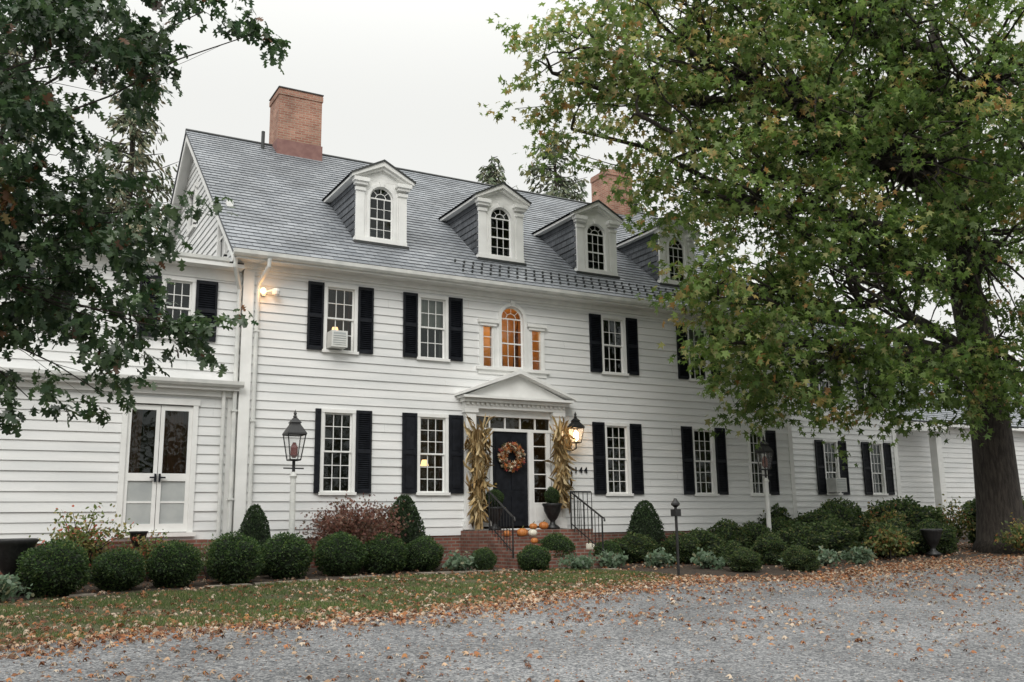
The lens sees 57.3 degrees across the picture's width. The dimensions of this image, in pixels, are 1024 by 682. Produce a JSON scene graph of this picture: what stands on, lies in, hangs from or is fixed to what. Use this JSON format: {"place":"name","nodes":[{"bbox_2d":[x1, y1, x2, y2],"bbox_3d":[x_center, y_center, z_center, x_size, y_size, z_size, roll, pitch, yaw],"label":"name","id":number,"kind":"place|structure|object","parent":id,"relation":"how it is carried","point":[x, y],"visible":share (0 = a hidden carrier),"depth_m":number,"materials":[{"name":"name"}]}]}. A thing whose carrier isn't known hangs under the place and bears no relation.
{"place":"outdoors","nodes":[
{"label":"outdoors","id":0,"kind":"place"},
{"bbox_2d":[186,181,232,256],"bbox_3d":[-7.763,-2.999,23.900,0.140,3.230,5.100,5,-13,-29],"label":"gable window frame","id":1,"kind":"object","parent":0,"point":[194,189],"visible":0.44,"depth_m":25.25,"materials":[{"name":"wood"}]},
{"bbox_2d":[8,181,888,537],"bbox_3d":[5.549,1.127,27.102,35.691,8.325,2.513,7,-14,-35],"label":"window and door frames","id":2,"kind":"structure","parent":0,"point":[520,393],"depth_m":22.34,"materials":[{"name":"wood"}]},
{"bbox_2d":[125,481,184,523],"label":"door screens","id":3,"kind":"object","parent":2,"relation":"attached to","point":[169,513],"depth_m":18.42,"materials":[{"name":"white"}]},
{"bbox_2d":[128,291,518,490],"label":"curtains","id":4,"kind":"object","parent":2,"relation":"attached to","point":[175,442],"visible":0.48,"depth_m":18.98,"materials":[{"name":"fabric"}]},
{"bbox_2d":[15,270,702,357],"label":"curtains","id":5,"kind":"object","parent":2,"relation":"attached to","point":[439,310],"visible":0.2,"depth_m":22.14,"materials":[{"name":"fabric"}]},
{"bbox_2d":[56,270,894,494],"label":"shutters","id":6,"kind":"object","parent":2,"relation":"attached to","point":[206,297],"visible":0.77,"depth_m":21.77,"materials":[{"name":"black paint"}]},
{"bbox_2d":[492,431,527,525],"bbox_3d":[-0.059,3.271,22.282,0.980,2.220,0.055,5,-13,-29],"label":"front door","id":7,"kind":"structure","parent":2,"relation":"attached to","point":[512,487],"depth_m":22.27,"materials":[{"name":"black paint"}]},
{"bbox_2d":[497,441,525,472],"bbox_3d":[0.000,2.745,22.260,0.781,0.767,0.260,5,-13,-29],"label":"door wreath","id":8,"kind":"object","parent":7,"relation":"attached to","point":[515,448],"depth_m":22.23,"materials":[{"name":"orange plant"}]},
{"bbox_2d":[326,330,846,491],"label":"window air conditioners","id":9,"kind":"object","parent":2,"relation":"in","point":[831,482],"depth_m":20.51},
{"bbox_2d":[787,359,897,514],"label":"wing clapboards","id":10,"kind":"object","parent":2,"relation":"attached to","point":[808,497],"visible":0.3,"depth_m":31.96,"materials":[{"name":"white paint"}]},
{"bbox_2d":[0,555,1023,681],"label":"gravel driveway","id":11,"kind":"structure","parent":0,"point":[669,646],"depth_m":9.84,"materials":[{"name":"gravel"}]},
{"bbox_2d":[0,568,682,645],"bbox_3d":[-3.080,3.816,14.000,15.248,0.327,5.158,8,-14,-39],"label":"lawn grass","id":12,"kind":"structure","parent":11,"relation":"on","point":[233,593],"depth_m":13.76,"materials":[{"name":"green plant"}]},
{"bbox_2d":[0,572,34,602],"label":"sedum plant","id":13,"kind":"object","parent":12,"relation":"on","point":[9,587],"visible":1,"depth_m":13.40,"materials":[{"name":"green plant"}]},
{"bbox_2d":[671,498,680,575],"bbox_3d":[3.169,3.798,18.003,0.170,1.540,0.170,5,-13,-29],"label":"bollard light","id":14,"kind":"object","parent":12,"relation":"on","point":[675,511],"visible":0.95,"depth_m":18.02,"materials":[{"name":"black metal"}]},
{"bbox_2d":[0,542,1023,681],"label":"fallen leaves","id":15,"kind":"object","parent":11,"relation":"on","point":[933,563],"visible":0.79,"depth_m":12.96,"materials":[{"name":"plant"}]},
{"bbox_2d":[993,512,1023,552],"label":"mixed shrub","id":16,"kind":"object","parent":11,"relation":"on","point":[1017,540],"visible":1,"depth_m":24.63,"materials":[{"name":"green plant"}]},
{"bbox_2d":[0,0,1023,488],"label":"sky","id":17,"kind":"structure","parent":0,"point":[402,83],"materials":[{"name":"white"}]},
{"bbox_2d":[7,527,1017,601],"bbox_3d":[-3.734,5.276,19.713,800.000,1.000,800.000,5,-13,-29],"label":"ground","id":18,"kind":"structure","parent":0,"point":[773,570],"depth_m":19.12,"materials":[{"name":"soil"}]},
{"bbox_2d":[0,538,38,594],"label":"planter urn","id":19,"kind":"object","parent":18,"relation":"on","point":[11,549],"visible":0.52,"depth_m":14.24,"materials":[{"name":"black metal"}]},
{"bbox_2d":[0,44,59,233],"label":"spruce tree","id":20,"kind":"object","parent":18,"relation":"on","point":[16,61],"visible":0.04,"depth_m":34.96,"materials":[{"name":"green plant"}]},
{"bbox_2d":[13,538,91,597],"bbox_3d":[-7.019,3.518,14.344,1.093,1.000,1.160,-2,-11,4],"label":"boxwood shrub","id":21,"kind":"object","parent":18,"relation":"on","point":[51,569],"visible":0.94,"depth_m":14.07,"materials":[{"name":"green plant"}]},
{"bbox_2d":[29,502,138,580],"bbox_3d":[-7.384,3.496,16.225,1.827,1.397,1.645,-8,-13,33],"label":"berry shrub","id":22,"kind":"object","parent":18,"relation":"on","point":[82,538],"visible":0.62,"depth_m":16.11,"materials":[{"name":"green plant"}]},
{"bbox_2d":[51,67,178,248],"bbox_3d":[-15.135,-2.132,36.957,7.868,20.521,9.183,5,-13,-29],"label":"spruce tree","id":23,"kind":"object","parent":18,"relation":"on","point":[137,158],"visible":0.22,"depth_m":37.62,"materials":[{"name":"green plant"}]},
{"bbox_2d":[89,546,146,591],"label":"boxwood shrub","id":24,"kind":"object","parent":18,"relation":"on","point":[119,569],"visible":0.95,"depth_m":14.95,"materials":[{"name":"green plant"}]},
{"bbox_2d":[118,529,168,581],"bbox_3d":[-6.385,3.805,16.645,1.200,0.916,0.916,0,-11,-5],"label":"berry shrub","id":25,"kind":"object","parent":18,"relation":"on","point":[145,548],"visible":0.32,"depth_m":16.61,"materials":[{"name":"green plant"}]},
{"bbox_2d":[0,0,290,437],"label":"oak tree","id":26,"kind":"object","parent":18,"relation":"on","point":[130,50],"visible":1,"depth_m":10.38,"materials":[{"name":"green plant"}]},
{"bbox_2d":[145,538,203,587],"bbox_3d":[-5.691,3.768,15.794,0.946,0.874,0.950,-6,-12,24],"label":"boxwood shrub","id":27,"kind":"object","parent":18,"relation":"on","point":[172,563],"visible":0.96,"depth_m":15.57,"materials":[{"name":"green plant"}]},
{"bbox_2d":[206,530,264,583],"bbox_3d":[-4.854,3.852,16.478,1.028,1.051,1.091,0,-11,-5],"label":"boxwood shrub","id":28,"kind":"object","parent":18,"relation":"on","point":[235,559],"visible":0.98,"depth_m":16.22,"materials":[{"name":"green plant"}]},
{"bbox_2d":[238,504,271,575],"bbox_3d":[-5.006,3.880,18.214,0.827,1.432,0.820,6,-13,-33],"label":"conical yew","id":29,"kind":"object","parent":18,"relation":"on","point":[255,525],"visible":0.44,"depth_m":18.12,"materials":[{"name":"green plant"}]},
{"bbox_2d":[259,531,314,578],"bbox_3d":[-4.203,4.026,17.474,1.107,0.958,1.064,8,-14,-39],"label":"boxwood shrub","id":30,"kind":"object","parent":18,"relation":"on","point":[286,555],"visible":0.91,"depth_m":17.19,"materials":[{"name":"green plant"}]},
{"bbox_2d":[282,410,306,533],"bbox_3d":[-4.240,2.910,18.151,0.400,3.174,0.391,5,-13,-29],"label":"street lamp","id":31,"kind":"object","parent":18,"relation":"on","point":[295,428],"visible":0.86,"depth_m":18.21,"materials":[{"name":"white metal"}]},
{"bbox_2d":[314,530,368,575],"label":"boxwood shrub","id":32,"kind":"object","parent":18,"relation":"on","point":[339,553],"visible":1,"depth_m":17.87,"materials":[{"name":"green plant"}]},
{"bbox_2d":[69,568,616,596],"bbox_3d":[-2.533,4.397,17.315,10.462,0.113,1.221,6,-13,-32],"label":"stone path edging","id":33,"kind":"object","parent":18,"relation":"on","point":[93,594],"visible":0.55,"depth_m":17.16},
{"bbox_2d":[100,529,601,579],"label":"brick steps","id":34,"kind":"structure","parent":18,"relation":"on","point":[472,541],"depth_m":20.53,"materials":[{"name":"brick"}]},
{"bbox_2d":[463,413,495,529],"bbox_3d":[-0.753,3.017,21.456,0.839,2.787,0.733,10,-15,-43],"label":"corn stalk bundle","id":35,"kind":"object","parent":34,"relation":"on","point":[478,444],"visible":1,"depth_m":21.39,"materials":[{"name":"beige plant"}]},
{"bbox_2d":[488,490,604,557],"bbox_3d":[1.013,4.042,20.817,2.780,1.470,1.440,5,-13,-29],"label":"iron railing","id":36,"kind":"object","parent":34,"relation":"on","point":[571,492],"visible":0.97,"depth_m":20.80,"materials":[{"name":"metal"}]},
{"bbox_2d":[542,503,562,528],"bbox_3d":[0.952,4.119,22.052,0.506,0.598,0.498,5,-13,-29],"label":"planter urn","id":37,"kind":"object","parent":34,"relation":"on","point":[552,511],"visible":0.91,"depth_m":21.92,"materials":[{"name":"black metal"}]},
{"bbox_2d":[0,530,706,575],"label":"brick foundation","id":38,"kind":"object","parent":18,"relation":"on","point":[448,543],"depth_m":21.24,"materials":[{"name":"brick"}]},
{"bbox_2d":[0,260,238,542],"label":"wing clapboards","id":39,"kind":"object","parent":38,"relation":"on","point":[49,466],"visible":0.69,"depth_m":17.96,"materials":[{"name":"white paint"}]},
{"bbox_2d":[174,159,242,532],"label":"gable clapboards","id":40,"kind":"object","parent":38,"relation":"on","point":[202,238],"visible":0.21,"depth_m":24.60,"materials":[{"name":"wood"}]},
{"bbox_2d":[8,238,798,535],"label":"cornice trim","id":41,"kind":"structure","parent":38,"relation":"on","point":[216,270],"depth_m":19.87,"materials":[{"name":"white paint"}]},
{"bbox_2d":[161,131,192,248],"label":"roof back","id":42,"kind":"structure","parent":41,"relation":"on","point":[177,171],"depth_m":26.73,"materials":[{"name":"wood"}]},
{"bbox_2d":[162,135,236,260],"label":"rake trim","id":43,"kind":"structure","parent":42,"relation":"attached to","point":[188,156],"depth_m":26.63,"materials":[{"name":"white paint"}]},
{"bbox_2d":[185,128,657,216],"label":"roof ridge","id":44,"kind":"structure","parent":42,"relation":"on","point":[268,144],"depth_m":29.29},
{"bbox_2d":[0,232,807,537],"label":"gutters and downspouts","id":45,"kind":"object","parent":41,"relation":"attached to","point":[270,257],"visible":0.77,"depth_m":19.55,"materials":[{"name":"metal"}]},
{"bbox_2d":[185,131,786,316],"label":"roof front","id":46,"kind":"structure","parent":41,"relation":"on","point":[282,207],"depth_m":24.14,"materials":[{"name":"stone"}]},
{"bbox_2d":[269,87,322,145],"bbox_3d":[-6.395,-6.121,27.667,1.320,2.210,1.050,5,-13,-29],"label":"chimney brick stack","id":47,"kind":"object","parent":46,"relation":"on","point":[295,116],"visible":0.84,"depth_m":27.31,"materials":[{"name":"brick"}]},
{"bbox_2d":[272,138,322,160],"bbox_3d":[-6.384,-5.341,27.513,1.340,0.620,1.070,5,-13,-29],"label":"chimney flashing","id":48,"kind":"object","parent":46,"relation":"on","point":[296,149],"visible":0.27,"depth_m":27.05,"materials":[{"name":"metal"}]},
{"bbox_2d":[330,182,659,280],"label":"dormer cheeks","id":49,"kind":"object","parent":46,"relation":"on","point":[560,240],"visible":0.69,"depth_m":25.42,"materials":[{"name":"wood"}]},
{"bbox_2d":[322,161,696,243],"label":"dormer roofs","id":50,"kind":"structure","parent":49,"relation":"on","point":[443,215],"depth_m":25.20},
{"bbox_2d":[323,161,700,284],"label":"dormer trim","id":51,"kind":"structure","parent":46,"relation":"on","point":[399,184],"depth_m":24.30,"materials":[{"name":"wood"}]},
{"bbox_2d":[351,159,697,287],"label":"drip edges","id":52,"kind":"object","parent":46,"relation":"attached to","point":[482,258],"visible":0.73,"depth_m":24.00,"materials":[{"name":"wood"}]},
{"bbox_2d":[454,259,767,307],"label":"snow guards","id":53,"kind":"object","parent":46,"relation":"on","point":[517,277],"visible":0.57,"depth_m":24.13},
{"bbox_2d":[590,169,632,216],"bbox_3d":[3.537,-4.959,33.124,1.100,1.850,1.050,5,-13,-29],"label":"chimney brick stack","id":54,"kind":"object","parent":46,"relation":"on","point":[601,189],"visible":0.44,"depth_m":32.72,"materials":[{"name":"brick"}]},
{"bbox_2d":[468,305,538,369],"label":"lit rooms","id":55,"kind":"object","parent":41,"relation":"attached to","point":[486,332],"visible":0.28,"depth_m":24.67,"materials":[{"name":"glass"}]},
{"bbox_2d":[21,189,966,532],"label":"dark rooms","id":56,"kind":"object","parent":38,"relation":"on","point":[149,417],"visible":0.21,"depth_m":23.35,"materials":[{"name":"black"}]},
{"bbox_2d":[245,273,793,537],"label":"front clapboards","id":57,"kind":"object","parent":38,"relation":"on","point":[387,383],"visible":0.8,"depth_m":21.80,"materials":[{"name":"white paint"}]},
{"bbox_2d":[543,415,577,513],"bbox_3d":[1.188,2.983,22.608,0.778,2.406,0.782,5,-13,-29],"label":"corn stalk bundle","id":58,"kind":"object","parent":57,"relation":"attached to","point":[562,448],"visible":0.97,"depth_m":22.53,"materials":[{"name":"beige plant"}]},
{"bbox_2d":[567,412,584,450],"bbox_3d":[1.519,2.219,23.029,0.329,0.958,0.498,5,-13,-29],"label":"wall lantern","id":59,"kind":"object","parent":57,"relation":"attached to","point":[575,423],"depth_m":22.90,"materials":[{"name":"black metal"}]},
{"bbox_2d":[295,490,419,569],"bbox_3d":[-3.201,3.869,19.242,2.849,1.650,2.442,5,-13,-29],"label":"japanese maple shrub","id":60,"kind":"object","parent":18,"relation":"on","point":[363,529],"visible":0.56,"depth_m":18.99,"materials":[{"name":"red plant"}]},
{"bbox_2d":[361,532,408,573],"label":"boxwood shrub","id":61,"kind":"object","parent":18,"relation":"on","point":[388,555],"visible":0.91,"depth_m":18.35,"materials":[{"name":"green plant"}]},
{"bbox_2d":[385,494,425,569],"bbox_3d":[-2.297,4.072,19.908,1.057,1.658,1.058,-8,-13,31],"label":"conical yew","id":62,"kind":"object","parent":18,"relation":"on","point":[409,507],"visible":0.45,"depth_m":19.76,"materials":[{"name":"green plant"}]},
{"bbox_2d":[404,534,443,570],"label":"boxwood shrub","id":63,"kind":"object","parent":18,"relation":"on","point":[425,553],"visible":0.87,"depth_m":18.98,"materials":[{"name":"green plant"}]},
{"bbox_2d":[442,549,477,570],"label":"sedum plant","id":64,"kind":"object","parent":18,"relation":"on","point":[458,562],"visible":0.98,"depth_m":18.95,"materials":[{"name":"green plant"}]},
{"bbox_2d":[470,546,496,569],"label":"boxwood shrub","id":65,"kind":"object","parent":18,"relation":"on","point":[485,558],"visible":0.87,"depth_m":19.07,"materials":[{"name":"green plant"}]},
{"bbox_2d":[475,155,518,188],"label":"spruce tree","id":66,"kind":"object","parent":18,"relation":"on","point":[491,176],"visible":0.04,"depth_m":46.61,"materials":[{"name":"green plant"}]},
{"bbox_2d":[516,543,551,570],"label":"boxwood shrub","id":67,"kind":"object","parent":18,"relation":"on","point":[530,557],"visible":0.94,"depth_m":19.04,"materials":[{"name":"green plant"}]},
{"bbox_2d":[519,128,589,201],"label":"spruce tree","id":68,"kind":"object","parent":18,"relation":"on","point":[564,185],"visible":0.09,"depth_m":46.85,"materials":[{"name":"green plant"}]},
{"bbox_2d":[537,532,575,557],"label":"boxwood shrub","id":69,"kind":"object","parent":18,"relation":"on","point":[553,541],"visible":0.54,"depth_m":20.44,"materials":[{"name":"green plant"}]},
{"bbox_2d":[556,550,597,569],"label":"sedum plant","id":70,"kind":"object","parent":18,"relation":"on","point":[581,562],"visible":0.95,"depth_m":19.29,"materials":[{"name":"green plant"}]},
{"bbox_2d":[593,540,622,565],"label":"boxwood shrub","id":71,"kind":"object","parent":18,"relation":"on","point":[614,547],"visible":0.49,"depth_m":20.70,"materials":[{"name":"green plant"}]},
{"bbox_2d":[595,549,628,567],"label":"sedum plant","id":72,"kind":"object","parent":18,"relation":"on","point":[610,559],"visible":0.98,"depth_m":20.02,"materials":[{"name":"green plant"}]},
{"bbox_2d":[609,532,658,563],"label":"evergreen shrub","id":73,"kind":"object","parent":18,"relation":"on","point":[637,547],"visible":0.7,"depth_m":21.42,"materials":[{"name":"green plant"}]},
{"bbox_2d":[626,500,666,551],"bbox_3d":[3.267,4.643,22.924,1.073,1.516,1.083,7,-14,-34],"label":"conical yew","id":74,"kind":"object","parent":18,"relation":"on","point":[644,521],"visible":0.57,"depth_m":22.74,"materials":[{"name":"green plant"}]},
{"bbox_2d":[643,547,675,566],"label":"sedum plant","id":75,"kind":"object","parent":18,"relation":"on","point":[657,559],"visible":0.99,"depth_m":20.24,"materials":[{"name":"green plant"}]},
{"bbox_2d":[657,531,702,563],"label":"evergreen shrub","id":76,"kind":"object","parent":18,"relation":"on","point":[687,547],"visible":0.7,"depth_m":21.27,"materials":[{"name":"green plant"}]},
{"bbox_2d":[682,527,727,556],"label":"evergreen shrub","id":77,"kind":"object","parent":18,"relation":"on","point":[707,538],"visible":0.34,"depth_m":22.12,"materials":[{"name":"green plant"}]},
{"bbox_2d":[690,546,730,569],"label":"sedum plant","id":78,"kind":"object","parent":18,"relation":"on","point":[704,559],"visible":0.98,"depth_m":19.95,"materials":[{"name":"green plant"}]},
{"bbox_2d":[706,518,752,546],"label":"evergreen shrub","id":79,"kind":"object","parent":18,"relation":"on","point":[730,530],"visible":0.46,"depth_m":22.86,"materials":[{"name":"green plant"}]},
{"bbox_2d":[712,540,753,565],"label":"evergreen shrub","id":80,"kind":"object","parent":18,"relation":"on","point":[725,550],"visible":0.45,"depth_m":20.70,"materials":[{"name":"green plant"}]},
{"bbox_2d":[724,548,763,571],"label":"evergreen shrub","id":81,"kind":"object","parent":18,"relation":"on","point":[743,560],"visible":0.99,"depth_m":19.12,"materials":[{"name":"green plant"}]},
{"bbox_2d":[477,0,1023,553],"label":"sweetgum tree","id":82,"kind":"object","parent":18,"relation":"on","point":[875,128],"visible":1,"depth_m":22.14,"materials":[{"name":"green plant"}]},
{"bbox_2d":[739,521,774,547],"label":"evergreen shrub","id":83,"kind":"object","parent":18,"relation":"on","point":[756,530],"visible":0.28,"depth_m":23.21,"materials":[{"name":"green plant"}]},
{"bbox_2d":[754,436,773,531],"bbox_3d":[6.561,3.967,24.128,0.400,3.095,0.350,5,-13,-29],"label":"street lamp","id":84,"kind":"object","parent":18,"relation":"on","point":[765,449],"visible":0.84,"depth_m":24.17,"materials":[{"name":"white metal"}]},
{"bbox_2d":[749,532,789,564],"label":"evergreen shrub","id":85,"kind":"object","parent":18,"relation":"on","point":[770,549],"visible":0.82,"depth_m":21.16,"materials":[{"name":"green plant"}]},
{"bbox_2d":[760,515,794,531],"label":"evergreen shrub","id":86,"kind":"object","parent":18,"relation":"on","point":[778,523],"visible":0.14,"depth_m":24.34,"materials":[{"name":"green plant"}]},
{"bbox_2d":[772,521,830,553],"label":"evergreen shrub","id":87,"kind":"object","parent":18,"relation":"on","point":[804,536],"visible":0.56,"depth_m":22.21,"materials":[{"name":"green plant"}]},
{"bbox_2d":[781,544,821,571],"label":"evergreen shrub","id":88,"kind":"object","parent":18,"relation":"on","point":[800,558],"visible":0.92,"depth_m":19.43,"materials":[{"name":"green plant"}]},
{"bbox_2d":[783,508,849,526],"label":"evergreen shrub","id":89,"kind":"object","parent":18,"relation":"on","point":[814,516],"visible":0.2,"depth_m":24.81,"materials":[{"name":"green plant"}]},
{"bbox_2d":[817,545,846,565],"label":"sedum plant","id":90,"kind":"object","parent":18,"relation":"on","point":[828,556],"visible":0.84,"depth_m":20.91,"materials":[{"name":"green plant"}]},
{"bbox_2d":[801,518,863,558],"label":"evergreen shrub","id":91,"kind":"object","parent":18,"relation":"on","point":[842,538],"visible":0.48,"depth_m":22.95,"materials":[{"name":"green plant"}]},
{"bbox_2d":[817,499,865,549],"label":"evergreen shrub","id":92,"kind":"object","parent":18,"relation":"on","point":[844,514],"visible":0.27,"depth_m":25.79,"materials":[{"name":"green plant"}]},
{"bbox_2d":[820,497,869,542],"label":"evergreen shrub","id":93,"kind":"object","parent":18,"relation":"on","point":[857,509],"visible":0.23,"depth_m":29.21,"materials":[{"name":"green plant"}]},
{"bbox_2d":[840,546,877,564],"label":"sedum plant","id":94,"kind":"object","parent":18,"relation":"on","point":[862,555],"visible":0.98,"depth_m":21.57,"materials":[{"name":"green plant"}]},
{"bbox_2d":[859,503,914,527],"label":"mixed shrub","id":95,"kind":"object","parent":18,"relation":"on","point":[891,515],"visible":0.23,"depth_m":26.25,"materials":[{"name":"green plant"}]},
{"bbox_2d":[861,521,919,559],"bbox_3d":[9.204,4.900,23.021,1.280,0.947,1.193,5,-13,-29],"label":"mixed shrub","id":96,"kind":"object","parent":18,"relation":"on","point":[891,544],"visible":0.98,"depth_m":22.86,"materials":[{"name":"green plant"}]},
{"bbox_2d":[877,518,921,555],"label":"evergreen shrub","id":97,"kind":"object","parent":18,"relation":"on","point":[906,530],"visible":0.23,"depth_m":24.50,"materials":[{"name":"green plant"}]},
{"bbox_2d":[864,495,943,528],"bbox_3d":[11.264,5.356,26.878,2.374,1.895,1.735,-10,-15,40],"label":"evergreen shrub","id":98,"kind":"object","parent":18,"relation":"on","point":[917,512],"visible":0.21,"depth_m":26.65,"materials":[{"name":"green plant"}]},
{"bbox_2d":[787,345,1023,519],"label":"wing trim","id":99,"kind":"structure","parent":18,"relation":"on","point":[937,465],"depth_m":34.81,"materials":[{"name":"wood"}]},
{"bbox_2d":[895,378,1023,427],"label":"garage roof","id":100,"kind":"structure","parent":99,"relation":"on","point":[939,415],"depth_m":37.12,"materials":[{"name":"stone"}]},
{"bbox_2d":[896,432,1023,519],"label":"garage clapboards","id":101,"kind":"object","parent":99,"relation":"attached to","point":[915,468],"visible":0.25,"depth_m":36.03,"materials":[{"name":"white paint"}]},
{"bbox_2d":[920,529,942,555],"bbox_3d":[10.861,5.198,24.234,0.572,0.676,0.563,5,-13,-29],"label":"planter urn","id":102,"kind":"object","parent":18,"relation":"on","point":[931,537],"visible":1,"depth_m":24.09,"materials":[{"name":"black metal"}]},
{"bbox_2d":[912,518,958,553],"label":"evergreen shrub","id":103,"kind":"object","parent":18,"relation":"on","point":[946,544],"visible":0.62,"depth_m":24.90,"materials":[{"name":"green plant"}]},
{"bbox_2d":[929,494,975,542],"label":"mixed shrub","id":104,"kind":"object","parent":18,"relation":"on","point":[958,523],"visible":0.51,"depth_m":27.98,"materials":[{"name":"green plant"}]},
{"bbox_2d":[959,496,1023,544],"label":"evergreen shrub","id":105,"kind":"object","parent":18,"relation":"on","point":[967,505],"visible":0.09,"depth_m":28.41,"materials":[{"name":"green plant"}]},
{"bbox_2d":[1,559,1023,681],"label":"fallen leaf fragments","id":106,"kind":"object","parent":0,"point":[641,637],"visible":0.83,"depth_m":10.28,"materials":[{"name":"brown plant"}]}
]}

